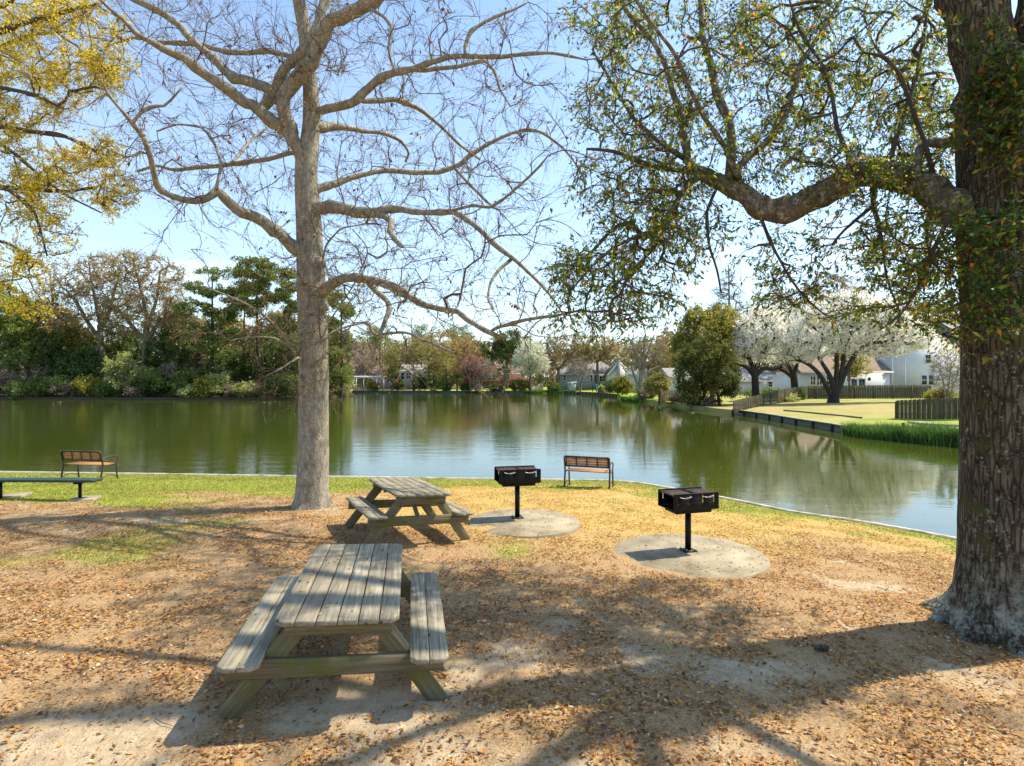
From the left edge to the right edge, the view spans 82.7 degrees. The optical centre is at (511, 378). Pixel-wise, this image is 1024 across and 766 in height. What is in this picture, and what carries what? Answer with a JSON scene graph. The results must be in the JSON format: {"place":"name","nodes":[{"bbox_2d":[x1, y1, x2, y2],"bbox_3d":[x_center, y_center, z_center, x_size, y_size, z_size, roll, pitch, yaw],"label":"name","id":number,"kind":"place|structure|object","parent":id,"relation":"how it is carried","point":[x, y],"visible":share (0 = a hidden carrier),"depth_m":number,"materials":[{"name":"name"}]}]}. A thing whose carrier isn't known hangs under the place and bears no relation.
{"place":"outdoors","nodes":[
{"label":"outdoors","id":0,"kind":"place"},
{"bbox_2d":[0,393,958,536],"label":"water","id":1,"kind":"structure","parent":0,"point":[442,434],"depth_m":28.94,"materials":[{"name":"liquid"}]},
{"bbox_2d":[840,419,958,446],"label":"reeds","id":2,"kind":"object","parent":1,"relation":"on","point":[937,434],"visible":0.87,"depth_m":30.30,"materials":[{"name":"plant"}]},
{"bbox_2d":[0,0,1017,378],"label":"sky","id":3,"kind":"structure","parent":0,"point":[126,233],"materials":[{"name":"blue"}]},
{"bbox_2d":[0,381,1023,765],"bbox_3d":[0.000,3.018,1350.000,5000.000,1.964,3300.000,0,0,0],"label":"ground","id":4,"kind":"structure","parent":0,"point":[360,695],"depth_m":5.45,"materials":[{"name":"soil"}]},
{"bbox_2d":[0,366,23,396],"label":"shrub","id":5,"kind":"object","parent":4,"relation":"on","point":[7,376],"visible":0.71,"depth_m":93.06,"materials":[{"name":"green plant"}]},
{"bbox_2d":[0,283,48,395],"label":"pine tree","id":6,"kind":"object","parent":4,"relation":"on","point":[9,327],"visible":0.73,"depth_m":95.52,"materials":[{"name":"green plant"}]},
{"bbox_2d":[1,374,48,398],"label":"shrub","id":7,"kind":"object","parent":4,"relation":"on","point":[20,388],"visible":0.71,"depth_m":91.77,"materials":[{"name":"green plant"}]},
{"bbox_2d":[0,322,52,383],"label":"evergreen tree","id":8,"kind":"object","parent":4,"relation":"on","point":[9,351],"visible":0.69,"depth_m":95.76,"materials":[{"name":"green plant"}]},
{"bbox_2d":[20,360,54,393],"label":"shrub","id":9,"kind":"object","parent":4,"relation":"on","point":[40,373],"visible":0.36,"depth_m":95.37,"materials":[{"name":"green plant"}]},
{"bbox_2d":[18,329,75,375],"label":"evergreen tree","id":10,"kind":"object","parent":4,"relation":"on","point":[46,341],"visible":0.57,"depth_m":97.10,"materials":[{"name":"green plant"}]},
{"bbox_2d":[28,375,72,396],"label":"shrub","id":11,"kind":"object","parent":4,"relation":"on","point":[58,380],"visible":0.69,"depth_m":92.10,"materials":[{"name":"green plant"}]},
{"bbox_2d":[0,477,102,498],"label":"backless bench","id":12,"kind":"object","parent":4,"relation":"on","point":[79,481],"visible":0.85,"depth_m":12.64,"materials":[{"name":"black wood"}]},
{"bbox_2d":[32,302,81,334],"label":"evergreen tree","id":13,"kind":"object","parent":4,"relation":"on","point":[48,328],"visible":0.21,"depth_m":104.65,"materials":[{"name":"green plant"}]},
{"bbox_2d":[47,380,80,396],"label":"shrub","id":14,"kind":"object","parent":4,"relation":"on","point":[66,388],"visible":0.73,"depth_m":91.92,"materials":[{"name":"brown plant"}]},
{"bbox_2d":[0,0,141,327],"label":"yellow tree","id":15,"kind":"object","parent":4,"relation":"on","point":[41,182],"visible":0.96,"depth_m":10.97,"materials":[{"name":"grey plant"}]},
{"bbox_2d":[49,322,98,361],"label":"evergreen tree","id":16,"kind":"object","parent":4,"relation":"on","point":[76,341],"visible":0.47,"depth_m":99.47,"materials":[{"name":"green plant"}]},
{"bbox_2d":[20,248,141,378],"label":"spreading tree","id":17,"kind":"object","parent":4,"relation":"on","point":[87,286],"visible":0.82,"depth_m":99.05,"materials":[{"name":"orange plant"}]},
{"bbox_2d":[53,344,113,386],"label":"evergreen tree","id":18,"kind":"object","parent":4,"relation":"on","point":[87,362],"visible":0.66,"depth_m":96.77,"materials":[{"name":"green plant"}]},
{"bbox_2d":[70,373,103,396],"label":"shrub","id":19,"kind":"object","parent":4,"relation":"on","point":[85,386],"visible":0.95,"depth_m":92.29,"materials":[{"name":"yellow plant"}]},
{"bbox_2d":[59,450,118,480],"bbox_3d":[-12.439,2.552,17.106,1.402,0.912,0.656,0,0,11],"label":"park bench","id":20,"kind":"object","parent":4,"relation":"on","point":[88,456],"visible":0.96,"depth_m":16.90,"materials":[{"name":"wood"}]},
{"bbox_2d":[91,382,124,396],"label":"shrub","id":21,"kind":"object","parent":4,"relation":"on","point":[106,390],"visible":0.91,"depth_m":91.12,"materials":[{"name":"green plant"}]},
{"bbox_2d":[95,328,149,381],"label":"evergreen tree","id":22,"kind":"object","parent":4,"relation":"on","point":[124,345],"visible":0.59,"depth_m":101.74,"materials":[{"name":"green plant"}]},
{"bbox_2d":[101,351,146,396],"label":"shrub","id":23,"kind":"object","parent":4,"relation":"on","point":[124,359],"visible":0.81,"depth_m":91.57,"materials":[{"name":"green plant"}]},
{"bbox_2d":[122,384,147,396],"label":"shrub","id":24,"kind":"object","parent":4,"relation":"on","point":[132,392],"visible":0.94,"depth_m":89.88,"materials":[{"name":"brown plant"}]},
{"bbox_2d":[125,377,159,396],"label":"shrub","id":25,"kind":"object","parent":4,"relation":"on","point":[146,388],"visible":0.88,"depth_m":90.88,"materials":[{"name":"green plant"}]},
{"bbox_2d":[88,247,202,378],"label":"spreading tree","id":26,"kind":"object","parent":4,"relation":"on","point":[148,323],"visible":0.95,"depth_m":96.97,"materials":[{"name":"orange plant"}]},
{"bbox_2d":[138,365,176,396],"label":"shrub","id":27,"kind":"object","parent":4,"relation":"on","point":[161,382],"visible":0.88,"depth_m":91.39,"materials":[{"name":"green plant"}]},
{"bbox_2d":[140,326,197,390],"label":"evergreen tree","id":28,"kind":"object","parent":4,"relation":"on","point":[168,348],"visible":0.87,"depth_m":97.61,"materials":[{"name":"green plant"}]},
{"bbox_2d":[165,365,200,396],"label":"shrub","id":29,"kind":"object","parent":4,"relation":"on","point":[180,378],"visible":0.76,"depth_m":91.30,"materials":[{"name":"green plant"}]},
{"bbox_2d":[175,383,208,396],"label":"shrub","id":30,"kind":"object","parent":4,"relation":"on","point":[189,391],"visible":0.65,"depth_m":89.87,"materials":[{"name":"green plant"}]},
{"bbox_2d":[175,336,219,378],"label":"evergreen tree","id":31,"kind":"object","parent":4,"relation":"on","point":[198,358],"visible":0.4,"depth_m":100.75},
{"bbox_2d":[192,373,220,397],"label":"shrub","id":32,"kind":"object","parent":4,"relation":"on","point":[201,383],"visible":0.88,"depth_m":89.92,"materials":[{"name":"green plant"}]},
{"bbox_2d":[172,266,245,395],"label":"pine tree","id":33,"kind":"object","parent":4,"relation":"on","point":[185,306],"visible":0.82,"depth_m":95.16,"materials":[{"name":"green plant"}]},
{"bbox_2d":[204,370,236,396],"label":"shrub","id":34,"kind":"object","parent":4,"relation":"on","point":[223,382],"visible":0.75,"depth_m":91.03,"materials":[{"name":"green plant"}]},
{"bbox_2d":[199,346,251,382],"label":"evergreen tree","id":35,"kind":"object","parent":4,"relation":"on","point":[234,370],"visible":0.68,"depth_m":97.56,"materials":[{"name":"green plant"}]},
{"bbox_2d":[202,317,249,348],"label":"evergreen tree","id":36,"kind":"object","parent":4,"relation":"on","point":[239,325],"visible":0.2,"depth_m":107.64,"materials":[{"name":"green plant"}]},
{"bbox_2d":[217,285,263,380],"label":"pine tree","id":37,"kind":"object","parent":4,"relation":"on","point":[245,295],"visible":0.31,"depth_m":98.88,"materials":[{"name":"green plant"}]},
{"bbox_2d":[219,323,268,377],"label":"evergreen tree","id":38,"kind":"object","parent":4,"relation":"on","point":[246,343],"visible":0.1,"depth_m":103.69,"materials":[{"name":"green plant"}]},
{"bbox_2d":[229,380,259,399],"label":"shrub","id":39,"kind":"object","parent":4,"relation":"on","point":[239,391],"visible":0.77,"depth_m":90.17,"materials":[{"name":"green plant"}]},
{"bbox_2d":[223,255,288,395],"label":"pine tree","id":40,"kind":"object","parent":4,"relation":"on","point":[265,283],"visible":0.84,"depth_m":93.61,"materials":[{"name":"green plant"}]},
{"bbox_2d":[239,330,286,382],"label":"evergreen tree","id":41,"kind":"object","parent":4,"relation":"on","point":[251,359],"visible":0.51,"depth_m":98.61,"materials":[{"name":"green plant"}]},
{"bbox_2d":[256,372,294,396],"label":"shrub","id":42,"kind":"object","parent":4,"relation":"on","point":[269,382],"visible":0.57,"depth_m":90.49,"materials":[{"name":"green plant"}]},
{"bbox_2d":[254,309,296,349],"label":"evergreen tree","id":43,"kind":"object","parent":4,"relation":"on","point":[270,317],"visible":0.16,"depth_m":104.60,"materials":[{"name":"green plant"}]},
{"bbox_2d":[265,340,297,377],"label":"evergreen tree","id":44,"kind":"object","parent":4,"relation":"on","point":[276,358],"visible":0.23,"depth_m":96.30,"materials":[{"name":"green plant"}]},
{"bbox_2d":[267,267,297,395],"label":"pine tree","id":45,"kind":"object","parent":4,"relation":"on","point":[286,297],"visible":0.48,"depth_m":94.72,"materials":[{"name":"green plant"}]},
{"bbox_2d":[274,374,297,397],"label":"shrub","id":46,"kind":"object","parent":4,"relation":"on","point":[284,385],"visible":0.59,"depth_m":90.43,"materials":[{"name":"green plant"}]},
{"bbox_2d":[216,543,449,718],"bbox_3d":[-1.441,2.155,5.144,1.707,0.831,1.966,2,0,-10],"label":"picnic table","id":47,"kind":"object","parent":4,"relation":"on","point":[254,658],"visible":0.99,"depth_m":4.50,"materials":[{"name":"wood"}]},
{"bbox_2d":[0,0,668,510],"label":"bare tree","id":48,"kind":"object","parent":4,"relation":"on","point":[306,250],"visible":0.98,"depth_m":11.31,"materials":[{"name":"grey plant"}]},
{"bbox_2d":[327,291,357,397],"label":"pine tree","id":49,"kind":"object","parent":4,"relation":"on","point":[339,353],"visible":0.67,"depth_m":91.72,"materials":[{"name":"green plant"}]},
{"bbox_2d":[347,338,387,389],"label":"mauve tree","id":50,"kind":"object","parent":4,"relation":"on","point":[366,369],"visible":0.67,"depth_m":137.21,"materials":[{"name":"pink plant"}]},
{"bbox_2d":[373,365,431,387],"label":"house","id":51,"kind":"structure","parent":4,"relation":"on","point":[403,373],"depth_m":152.00,"materials":[{"name":"beige"}]},
{"bbox_2d":[344,478,473,543],"bbox_3d":[-1.734,2.175,9.536,1.707,0.831,1.964,4,-3,-26],"label":"picnic table","id":52,"kind":"object","parent":4,"relation":"on","point":[454,515],"visible":0.96,"depth_m":9.03,"materials":[{"name":"wood"}]},
{"bbox_2d":[377,334,450,390],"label":"budding tree","id":53,"kind":"object","parent":4,"relation":"on","point":[414,354],"visible":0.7,"depth_m":131.76,"materials":[{"name":"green plant"}]},
{"bbox_2d":[410,374,433,391],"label":"shrub","id":54,"kind":"object","parent":4,"relation":"on","point":[421,384],"visible":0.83,"depth_m":131.78,"materials":[{"name":"green plant"}]},
{"bbox_2d":[352,391,524,392],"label":"bulkhead","id":55,"kind":"object","parent":4,"relation":"on","point":[436,392],"visible":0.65,"depth_m":131.12,"materials":[{"name":"brown wood"}]},
{"bbox_2d":[423,348,464,386],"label":"tan tree","id":56,"kind":"object","parent":4,"relation":"on","point":[447,371],"visible":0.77,"depth_m":132.83,"materials":[{"name":"green plant"}]},
{"bbox_2d":[409,325,480,382],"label":"tan tree","id":57,"kind":"object","parent":4,"relation":"on","point":[450,343],"visible":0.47,"depth_m":149.03,"materials":[{"name":"orange plant"}]},
{"bbox_2d":[453,354,484,390],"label":"redbud tree","id":58,"kind":"object","parent":4,"relation":"on","point":[474,366],"visible":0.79,"depth_m":130.92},
{"bbox_2d":[0,313,952,395],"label":"distant woods","id":59,"kind":"object","parent":4,"relation":"on","point":[539,378],"visible":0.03,"depth_m":135.79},
{"bbox_2d":[455,332,498,364],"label":"tan tree","id":60,"kind":"object","parent":4,"relation":"on","point":[476,342],"visible":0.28,"depth_m":153.53,"materials":[{"name":"orange plant"}]},
{"bbox_2d":[0,472,956,601],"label":"grass","id":61,"kind":"structure","parent":4,"relation":"on","point":[104,489],"depth_m":13.93,"materials":[{"name":"plant"}]},
{"bbox_2d":[0,471,956,539],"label":"retaining edge","id":62,"kind":"object","parent":4,"relation":"on","point":[843,518],"visible":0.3,"depth_m":17.70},
{"bbox_2d":[463,355,498,390],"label":"crape myrtle","id":63,"kind":"object","parent":4,"relation":"on","point":[489,374],"visible":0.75,"depth_m":131.81,"materials":[{"name":"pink plant"}]},
{"bbox_2d":[463,362,501,387],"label":"house","id":64,"kind":"structure","parent":4,"relation":"on","point":[486,380],"depth_m":153.00,"materials":[{"name":"brick"}]},
{"bbox_2d":[465,361,524,386],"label":"house","id":65,"kind":"structure","parent":4,"relation":"on","point":[516,376],"depth_m":158.00,"materials":[{"name":"brick"}]},
{"bbox_2d":[478,328,533,388],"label":"evergreen tree","id":66,"kind":"object","parent":4,"relation":"on","point":[498,346],"visible":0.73,"depth_m":146.20,"materials":[{"name":"green plant"}]},
{"bbox_2d":[0,531,1023,765],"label":"leaf fragments","id":67,"kind":"object","parent":4,"relation":"on","point":[524,664],"visible":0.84,"depth_m":4.97,"materials":[{"name":"plant"}]},
{"bbox_2d":[0,477,1023,765],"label":"fallen leaves","id":68,"kind":"object","parent":4,"relation":"on","point":[580,679],"depth_m":5.54,"materials":[{"name":"plant"}]},
{"bbox_2d":[468,509,579,537],"bbox_3d":[0.214,2.630,10.353,1.980,0.170,1.980,0,0,0],"label":"concrete pad","id":69,"kind":"object","parent":4,"relation":"on","point":[497,519],"visible":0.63,"depth_m":10.18,"materials":[{"name":"concrete"}]},
{"bbox_2d":[494,465,540,518],"bbox_3d":[0.101,2.087,10.592,0.770,0.910,0.468,0,0,-13],"label":"park grill","id":70,"kind":"object","parent":69,"relation":"on","point":[517,477],"visible":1,"depth_m":10.45,"materials":[{"name":"black metal"}]},
{"bbox_2d":[510,338,550,390],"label":"blossom tree","id":71,"kind":"object","parent":4,"relation":"on","point":[531,365],"visible":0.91,"depth_m":128.57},
{"bbox_2d":[534,330,596,382],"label":"tan tree","id":72,"kind":"object","parent":4,"relation":"on","point":[567,353],"visible":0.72,"depth_m":137.01,"materials":[{"name":"brown plant"}]},
{"bbox_2d":[566,355,594,391],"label":"crape myrtle","id":73,"kind":"object","parent":4,"relation":"on","point":[585,372],"visible":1,"depth_m":123.78,"materials":[{"name":"pink plant"}]},
{"bbox_2d":[556,361,608,389],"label":"house","id":74,"kind":"structure","parent":4,"relation":"on","point":[565,377],"depth_m":141.00,"materials":[{"name":"grey"}]},
{"bbox_2d":[563,455,613,488],"bbox_3d":[2.081,2.541,15.772,1.262,0.912,0.656,0,0,19],"label":"park bench","id":75,"kind":"object","parent":4,"relation":"on","point":[582,463],"visible":0.98,"depth_m":15.58,"materials":[{"name":"wood"}]},
{"bbox_2d":[577,334,628,388],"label":"tan tree","id":76,"kind":"object","parent":4,"relation":"on","point":[605,347],"visible":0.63,"depth_m":138.77,"materials":[{"name":"brown plant"}]},
{"bbox_2d":[604,357,628,380],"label":"house","id":77,"kind":"structure","parent":4,"relation":"on","point":[614,370],"depth_m":136.00,"materials":[{"name":"white"}]},
{"bbox_2d":[610,373,634,394],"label":"shrub","id":78,"kind":"object","parent":4,"relation":"on","point":[624,385],"visible":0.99,"depth_m":101.38,"materials":[{"name":"green plant"}]},
{"bbox_2d":[310,480,955,567],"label":"fallen leaves","id":79,"kind":"object","parent":4,"relation":"on","point":[664,516],"visible":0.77,"depth_m":11.46,"materials":[{"name":"yellow plant"}]},
{"bbox_2d":[623,333,667,397],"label":"tall bare tree","id":80,"kind":"object","parent":4,"relation":"on","point":[642,372],"visible":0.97,"depth_m":87.85,"materials":[{"name":"grey plant"}]},
{"bbox_2d":[616,335,678,380],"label":"tan tree","id":81,"kind":"object","parent":4,"relation":"on","point":[665,357],"visible":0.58,"depth_m":116.97,"materials":[{"name":"brown plant"}]},
{"bbox_2d":[644,371,672,396],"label":"shrub","id":82,"kind":"object","parent":4,"relation":"on","point":[658,382],"visible":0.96,"depth_m":79.74,"materials":[{"name":"green plant"}]},
{"bbox_2d":[658,368,692,390],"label":"house","id":83,"kind":"structure","parent":4,"relation":"on","point":[668,372],"depth_m":98.50,"materials":[{"name":"white"}]},
{"bbox_2d":[614,534,769,578],"bbox_3d":[2.645,2.699,8.659,2.220,0.170,2.220,0,0,0],"label":"concrete pad","id":84,"kind":"object","parent":4,"relation":"on","point":[706,555],"visible":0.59,"depth_m":8.57,"materials":[{"name":"concrete"}]},
{"bbox_2d":[301,478,766,614],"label":"fallen leaves","id":85,"kind":"object","parent":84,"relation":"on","point":[556,531],"visible":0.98,"depth_m":8.78,"materials":[{"name":"brown plant"}]},
{"bbox_2d":[658,487,718,552],"bbox_3d":[2.674,2.155,8.798,0.770,0.910,0.468,0,0,-17],"label":"park grill","id":86,"kind":"object","parent":84,"relation":"on","point":[687,501],"visible":1,"depth_m":8.70,"materials":[{"name":"black metal"}]},
{"bbox_2d":[681,395,722,408],"bbox_3d":[20.589,2.572,63.860,5.150,1.855,4.466,0,0,-38],"label":"shrub","id":87,"kind":"object","parent":4,"relation":"on","point":[709,401],"visible":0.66,"depth_m":63.22,"materials":[{"name":"green plant"}]},
{"bbox_2d":[672,331,745,405],"bbox_3d":[21.026,-0.988,62.353,7.780,8.271,6.161,0,0,0],"label":"evergreen tree","id":88,"kind":"object","parent":4,"relation":"on","point":[707,369],"visible":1,"depth_m":61.51,"materials":[{"name":"green plant"}]},
{"bbox_2d":[665,301,753,402],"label":"gold green tree","id":89,"kind":"object","parent":4,"relation":"on","point":[708,317],"visible":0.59,"depth_m":67.19,"materials":[{"name":"green plant"}]},
{"bbox_2d":[704,264,750,370],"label":"bare cypress","id":90,"kind":"object","parent":4,"relation":"on","point":[728,289],"visible":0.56,"depth_m":94.75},
{"bbox_2d":[721,369,771,393],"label":"house","id":91,"kind":"structure","parent":4,"relation":"on","point":[765,378],"depth_m":96.00,"materials":[{"name":"white"}]},
{"bbox_2d":[732,303,795,403],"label":"blossom tree","id":92,"kind":"object","parent":4,"relation":"on","point":[762,350],"visible":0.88,"depth_m":65.23,"materials":[{"name":"white plant"}]},
{"bbox_2d":[738,386,789,398],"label":"shrub","id":93,"kind":"object","parent":4,"relation":"on","point":[748,392],"visible":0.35,"depth_m":75.80,"materials":[{"name":"green plant"}]},
{"bbox_2d":[739,288,797,364],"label":"tan tree","id":94,"kind":"object","parent":4,"relation":"on","point":[786,292],"visible":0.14,"depth_m":103.56,"materials":[{"name":"beige plant"}]},
{"bbox_2d":[532,0,1023,657],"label":"oak tree","id":95,"kind":"object","parent":4,"relation":"on","point":[976,210],"visible":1,"depth_m":6.60,"materials":[{"name":"green plant"}]},
{"bbox_2d":[732,409,843,431],"bbox_3d":[20.519,3.330,44.273,0.575,0.940,19.776,0,0,1],"label":"bulkhead","id":96,"kind":"object","parent":4,"relation":"on","point":[810,423],"visible":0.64,"depth_m":41.84,"materials":[{"name":"brown wood"}]},
{"bbox_2d":[768,304,826,390],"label":"blossom tree","id":97,"kind":"object","parent":4,"relation":"on","point":[792,374],"visible":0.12,"depth_m":72.64,"materials":[{"name":"white plant"}]},
{"bbox_2d":[733,385,930,413],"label":"wooden fence","id":98,"kind":"object","parent":4,"relation":"on","point":[847,392],"visible":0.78,"depth_m":74.05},
{"bbox_2d":[770,355,893,396],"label":"house","id":99,"kind":"structure","parent":4,"relation":"on","point":[878,375],"depth_m":81.00,"materials":[{"name":"white"}]},
{"bbox_2d":[790,271,879,341],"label":"tan tree","id":100,"kind":"object","parent":4,"relation":"on","point":[843,283],"visible":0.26,"depth_m":98.93,"materials":[{"name":"beige plant"}]},
{"bbox_2d":[829,348,872,385],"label":"forsythia tree","id":101,"kind":"object","parent":4,"relation":"on","point":[855,372],"visible":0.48,"depth_m":75.49,"materials":[{"name":"yellow plant"}]},
{"bbox_2d":[777,286,944,402],"bbox_3d":[38.064,-3.596,63.910,17.635,13.015,6.438,0,0,0],"label":"blossom tree","id":102,"kind":"object","parent":4,"relation":"on","point":[811,345],"visible":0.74,"depth_m":63.48,"materials":[{"name":"white plant"}]},
{"bbox_2d":[860,332,959,396],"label":"house","id":103,"kind":"structure","parent":4,"relation":"on","point":[909,370],"depth_m":82.00,"materials":[{"name":"white"}]},
{"bbox_2d":[895,397,958,418],"bbox_3d":[28.210,1.884,36.423,7.108,1.952,1.548,0,0,35],"label":"wooden fence","id":104,"kind":"object","parent":4,"relation":"on","point":[941,408],"visible":0.45,"depth_m":36.98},
{"bbox_2d":[909,290,959,331],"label":"tan tree","id":105,"kind":"object","parent":4,"relation":"on","point":[915,316],"visible":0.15,"depth_m":104.03,"materials":[{"name":"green plant"}]},
{"bbox_2d":[928,348,959,397],"bbox_3d":[46.526,-0.302,61.990,4.593,6.177,3.659,0,0,0],"label":"pink shrub","id":106,"kind":"object","parent":4,"relation":"on","point":[948,376],"visible":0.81,"depth_m":61.95,"materials":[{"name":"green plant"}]},
{"bbox_2d":[929,386,958,400],"bbox_3d":[46.885,1.824,63.129,2.837,2.230,3.447,0,0,0],"label":"shrub","id":107,"kind":"object","parent":4,"relation":"on","point":[936,393],"visible":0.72,"depth_m":62.59,"materials":[{"name":"green plant"}]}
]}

